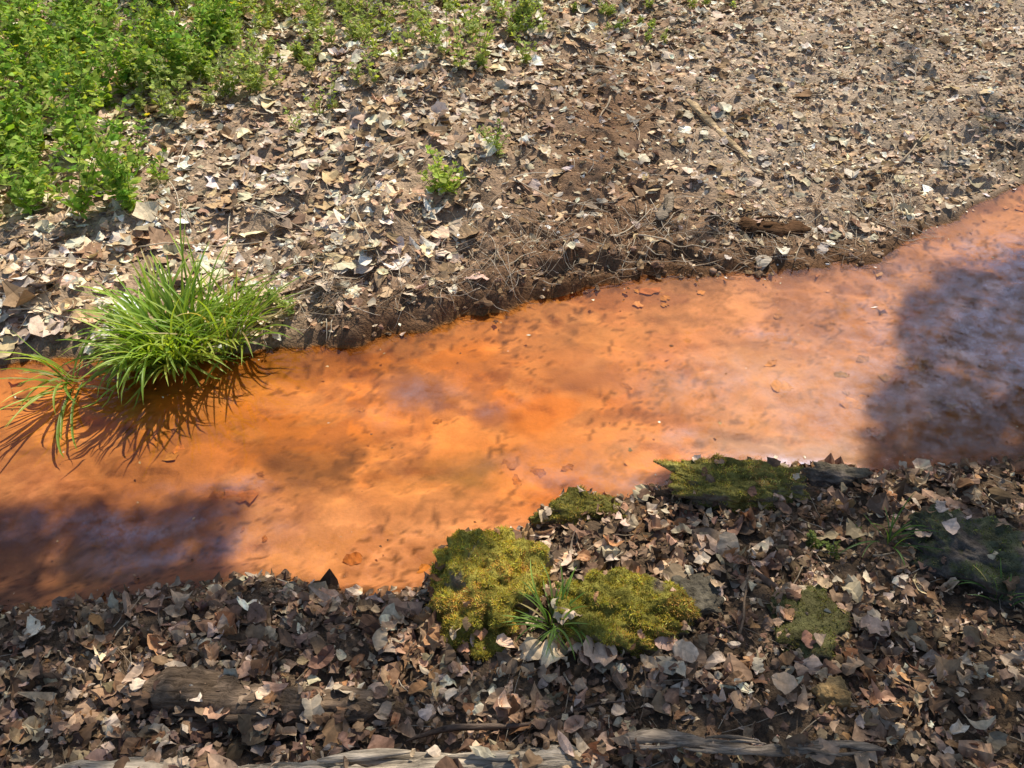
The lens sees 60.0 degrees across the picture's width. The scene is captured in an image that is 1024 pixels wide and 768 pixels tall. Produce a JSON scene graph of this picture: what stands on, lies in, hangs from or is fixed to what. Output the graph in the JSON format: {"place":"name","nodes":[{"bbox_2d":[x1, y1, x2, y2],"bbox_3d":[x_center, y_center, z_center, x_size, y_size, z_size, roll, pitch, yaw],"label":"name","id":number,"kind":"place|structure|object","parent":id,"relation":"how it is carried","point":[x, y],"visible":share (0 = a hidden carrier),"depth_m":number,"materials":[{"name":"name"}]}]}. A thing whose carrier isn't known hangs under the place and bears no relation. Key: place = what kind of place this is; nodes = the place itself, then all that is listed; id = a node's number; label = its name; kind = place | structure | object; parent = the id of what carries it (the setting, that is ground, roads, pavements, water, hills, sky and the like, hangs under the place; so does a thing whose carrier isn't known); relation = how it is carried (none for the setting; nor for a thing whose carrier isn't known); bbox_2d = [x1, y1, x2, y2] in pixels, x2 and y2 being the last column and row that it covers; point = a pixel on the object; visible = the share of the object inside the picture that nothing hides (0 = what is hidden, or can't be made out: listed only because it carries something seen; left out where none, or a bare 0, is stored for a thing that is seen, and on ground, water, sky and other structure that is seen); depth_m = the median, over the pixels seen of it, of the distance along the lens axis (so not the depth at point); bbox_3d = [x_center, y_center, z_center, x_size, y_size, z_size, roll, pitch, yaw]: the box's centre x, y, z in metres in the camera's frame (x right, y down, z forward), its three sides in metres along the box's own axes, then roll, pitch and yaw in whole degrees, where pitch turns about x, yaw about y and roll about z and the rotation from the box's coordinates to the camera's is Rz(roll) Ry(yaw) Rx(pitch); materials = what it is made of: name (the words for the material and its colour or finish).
{"place":"outdoors","nodes":[
{"label":"outdoors","id":0,"kind":"place"},
{"bbox_2d":[0,0,1023,767],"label":"ground","id":1,"kind":"structure","parent":0,"point":[408,486],"depth_m":3.36,"materials":[{"name":"soil"}]},
{"bbox_2d":[0,0,247,219],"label":"weed patch","id":2,"kind":"object","parent":1,"relation":"on","point":[23,158],"visible":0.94,"depth_m":4.57,"materials":[{"name":"green plant"}]},
{"bbox_2d":[96,113,169,208],"bbox_3d":[-1.718,-0.998,4.038,0.302,0.322,0.608,-9,43,-9],"label":"weed plant","id":3,"kind":"object","parent":1,"relation":"on","point":[153,171],"visible":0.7,"depth_m":4.12,"materials":[{"name":"green plant"}]},
{"bbox_2d":[59,208,302,409],"bbox_3d":[-1.237,-0.270,3.249,0.859,0.448,0.807,12,43,13],"label":"grass clump","id":4,"kind":"object","parent":1,"relation":"on","point":[145,341],"visible":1,"depth_m":3.31,"materials":[{"name":"green plant"}]},
{"bbox_2d":[203,259,232,270],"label":"pale rock","id":5,"kind":"object","parent":1,"relation":"on","point":[211,266],"visible":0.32,"depth_m":3.72,"materials":[{"name":"stone"}]},
{"bbox_2d":[131,665,395,738],"bbox_3d":[-0.624,0.802,2.203,0.662,0.115,0.167,6,42,6],"label":"rotting log","id":6,"kind":"object","parent":1,"relation":"on","point":[166,694],"visible":0.74,"depth_m":2.18,"materials":[{"name":"brown wood"}]},
{"bbox_2d":[237,278,295,320],"bbox_3d":[-0.968,-0.327,3.492,0.268,0.135,0.203,0,42,0],"label":"weed plant","id":7,"kind":"object","parent":1,"relation":"on","point":[282,302],"visible":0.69,"depth_m":3.48,"materials":[{"name":"green plant"}]},
{"bbox_2d":[283,63,340,132],"bbox_3d":[-0.994,-1.451,4.534,0.136,0.231,0.430,22,47,23],"label":"weed plant","id":8,"kind":"object","parent":1,"relation":"on","point":[329,105],"visible":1,"depth_m":4.57,"materials":[{"name":"green plant"}]},
{"bbox_2d":[83,0,549,119],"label":"weed patch","id":9,"kind":"object","parent":1,"relation":"on","point":[344,9],"visible":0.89,"depth_m":4.98,"materials":[{"name":"green plant"}]},
{"bbox_2d":[54,744,598,767],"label":"weathered log","id":10,"kind":"object","parent":1,"relation":"on","point":[553,756],"visible":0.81,"depth_m":2.02,"materials":[{"name":"grey wood"}]},
{"bbox_2d":[417,145,466,193],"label":"weed plant","id":11,"kind":"object","parent":1,"relation":"on","point":[444,182],"visible":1,"depth_m":3.87,"materials":[{"name":"green plant"}]},
{"bbox_2d":[424,524,553,661],"bbox_3d":[-0.055,0.624,2.515,0.375,0.344,0.448,0,42,0],"label":"mossy rock","id":12,"kind":"object","parent":1,"relation":"on","point":[488,570],"visible":0.84,"depth_m":2.42,"materials":[{"name":"stone"}]},
{"bbox_2d":[475,118,510,155],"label":"weed plant","id":13,"kind":"object","parent":1,"relation":"on","point":[495,143],"visible":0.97,"depth_m":4.04,"materials":[{"name":"green plant"}]},
{"bbox_2d":[0,453,1023,767],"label":"leaf litter","id":14,"kind":"object","parent":1,"relation":"on","point":[686,657],"visible":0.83,"depth_m":2.29,"materials":[{"name":"brown plant"}]},
{"bbox_2d":[616,728,885,756],"bbox_3d":[0.545,0.830,2.037,0.612,0.038,0.058,3,42,4],"label":"driftwood branch","id":15,"kind":"object","parent":14,"relation":"on","point":[670,738],"visible":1,"depth_m":2.03,"materials":[{"name":"grey wood"}]},
{"bbox_2d":[0,0,1023,358],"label":"leaf litter","id":16,"kind":"object","parent":1,"relation":"on","point":[414,86],"visible":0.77,"depth_m":4.41,"materials":[{"name":"beige plant"}]},
{"bbox_2d":[0,0,1023,767],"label":"twigs","id":17,"kind":"object","parent":1,"relation":"on","point":[718,230],"depth_m":3.89,"materials":[{"name":"brown wood"}]},
{"bbox_2d":[9,205,1023,583],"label":"submerged leaves","id":18,"kind":"object","parent":1,"relation":"on","point":[857,401],"visible":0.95,"depth_m":3.26,"materials":[{"name":"brown plant"}]},
{"bbox_2d":[501,559,589,660],"bbox_3d":[0.086,0.578,2.296,0.226,0.184,0.308,0,42,0],"label":"grass tuft","id":19,"kind":"object","parent":1,"relation":"on","point":[554,632],"visible":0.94,"depth_m":2.30,"materials":[{"name":"green plant"}]},
{"bbox_2d":[75,1,1021,331],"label":"pebbles","id":20,"kind":"object","parent":1,"relation":"on","point":[189,231],"visible":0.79,"depth_m":4.64,"materials":[{"name":"stone"}]},
{"bbox_2d":[527,484,627,528],"bbox_3d":[0.221,0.414,2.768,0.348,0.148,0.171,0,42,0],"label":"mossy rock","id":21,"kind":"object","parent":1,"relation":"on","point":[567,503],"visible":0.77,"depth_m":2.73,"materials":[{"name":"stone"}]},
{"bbox_2d":[547,566,700,657],"bbox_3d":[0.302,0.651,2.410,0.421,0.292,0.307,0,42,0],"label":"mossy rock","id":22,"kind":"object","parent":1,"relation":"on","point":[623,609],"visible":0.67,"depth_m":2.31,"materials":[{"name":"stone"}]},
{"bbox_2d":[523,0,736,43],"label":"weed patch","id":23,"kind":"object","parent":1,"relation":"on","point":[606,8],"visible":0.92,"depth_m":5.55,"materials":[{"name":"green plant"}]},
{"bbox_2d":[305,39,965,337],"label":"soil clods","id":24,"kind":"object","parent":1,"relation":"on","point":[483,301],"visible":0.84,"depth_m":3.90,"materials":[{"name":"soil"}]},
{"bbox_2d":[655,192,675,220],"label":"leaf","id":25,"kind":"object","parent":1,"relation":"on","point":[665,208],"visible":1,"depth_m":4.02,"materials":[{"name":"beige plant"}]},
{"bbox_2d":[671,572,725,623],"bbox_3d":[0.499,0.588,2.450,0.173,0.094,0.173,0,42,0],"label":"rock","id":26,"kind":"object","parent":1,"relation":"on","point":[702,591],"visible":0.49,"depth_m":2.42,"materials":[{"name":"stone"}]},
{"bbox_2d":[685,98,749,160],"bbox_3d":[1.051,-1.308,4.545,0.048,0.087,0.584,-17,45,-18],"label":"broken branch","id":27,"kind":"object","parent":1,"relation":"on","point":[695,107],"visible":1,"depth_m":4.56,"materials":[{"name":"brown wood"}]},
{"bbox_2d":[653,452,810,513],"bbox_3d":[0.692,0.346,2.800,0.494,0.192,0.233,0,42,0],"label":"mossy rock","id":28,"kind":"object","parent":1,"relation":"on","point":[735,481],"visible":0.84,"depth_m":2.75,"materials":[{"name":"stone"}]},
{"bbox_2d":[738,215,811,237],"bbox_3d":[1.187,-0.708,3.994,0.353,0.082,0.129,-4,42,-4],"label":"bark piece","id":29,"kind":"object","parent":1,"relation":"on","point":[767,227],"visible":1,"depth_m":3.97,"materials":[{"name":"brown wood"}]},
{"bbox_2d":[766,583,853,676],"bbox_3d":[0.778,0.653,2.353,0.241,0.126,0.278,0,42,0],"label":"mossy rock","id":30,"kind":"object","parent":1,"relation":"on","point":[815,601],"visible":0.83,"depth_m":2.32,"materials":[{"name":"stone"}]},
{"bbox_2d":[809,675,852,711],"bbox_3d":[0.778,0.761,2.165,0.082,0.068,0.080,-12,43,-13],"label":"rock","id":31,"kind":"object","parent":1,"relation":"on","point":[832,690],"visible":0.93,"depth_m":2.14,"materials":[{"name":"stone"}]},
{"bbox_2d":[804,524,861,559],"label":"weed plant","id":32,"kind":"object","parent":1,"relation":"on","point":[810,541],"visible":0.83,"depth_m":2.59,"materials":[{"name":"green plant"}]},
{"bbox_2d":[799,461,872,486],"bbox_3d":[1.042,0.307,2.874,0.238,0.100,0.103,0,42,0],"label":"rock","id":33,"kind":"object","parent":1,"relation":"on","point":[819,472],"visible":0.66,"depth_m":2.84,"materials":[{"name":"stone"}]},
{"bbox_2d":[838,495,945,565],"bbox_3d":[1.102,0.427,2.560,0.338,0.177,0.222,0,42,0],"label":"grass tuft","id":34,"kind":"object","parent":1,"relation":"on","point":[889,535],"visible":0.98,"depth_m":2.57,"materials":[{"name":"green plant"}]},
{"bbox_2d":[900,503,1023,608],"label":"mossy rock","id":35,"kind":"object","parent":1,"relation":"on","point":[969,544],"visible":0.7,"depth_m":2.52,"materials":[{"name":"stone"}]},
{"bbox_2d":[950,558,1023,606],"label":"grass tuft","id":36,"kind":"object","parent":1,"relation":"on","point":[996,585],"visible":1,"depth_m":2.42,"materials":[{"name":"green plant"}]},
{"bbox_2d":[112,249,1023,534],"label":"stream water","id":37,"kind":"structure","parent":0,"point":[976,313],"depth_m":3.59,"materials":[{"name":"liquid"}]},
{"bbox_2d":[0,311,147,456],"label":"grass tuft","id":38,"kind":"object","parent":37,"relation":"on","point":[59,427],"visible":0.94,"depth_m":3.18,"materials":[{"name":"green plant"}]},
{"bbox_2d":[8,199,1022,607],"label":"floating debris","id":39,"kind":"object","parent":37,"relation":"on","point":[528,335],"visible":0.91,"depth_m":3.23,"materials":[{"name":"brown plant"}]}
]}

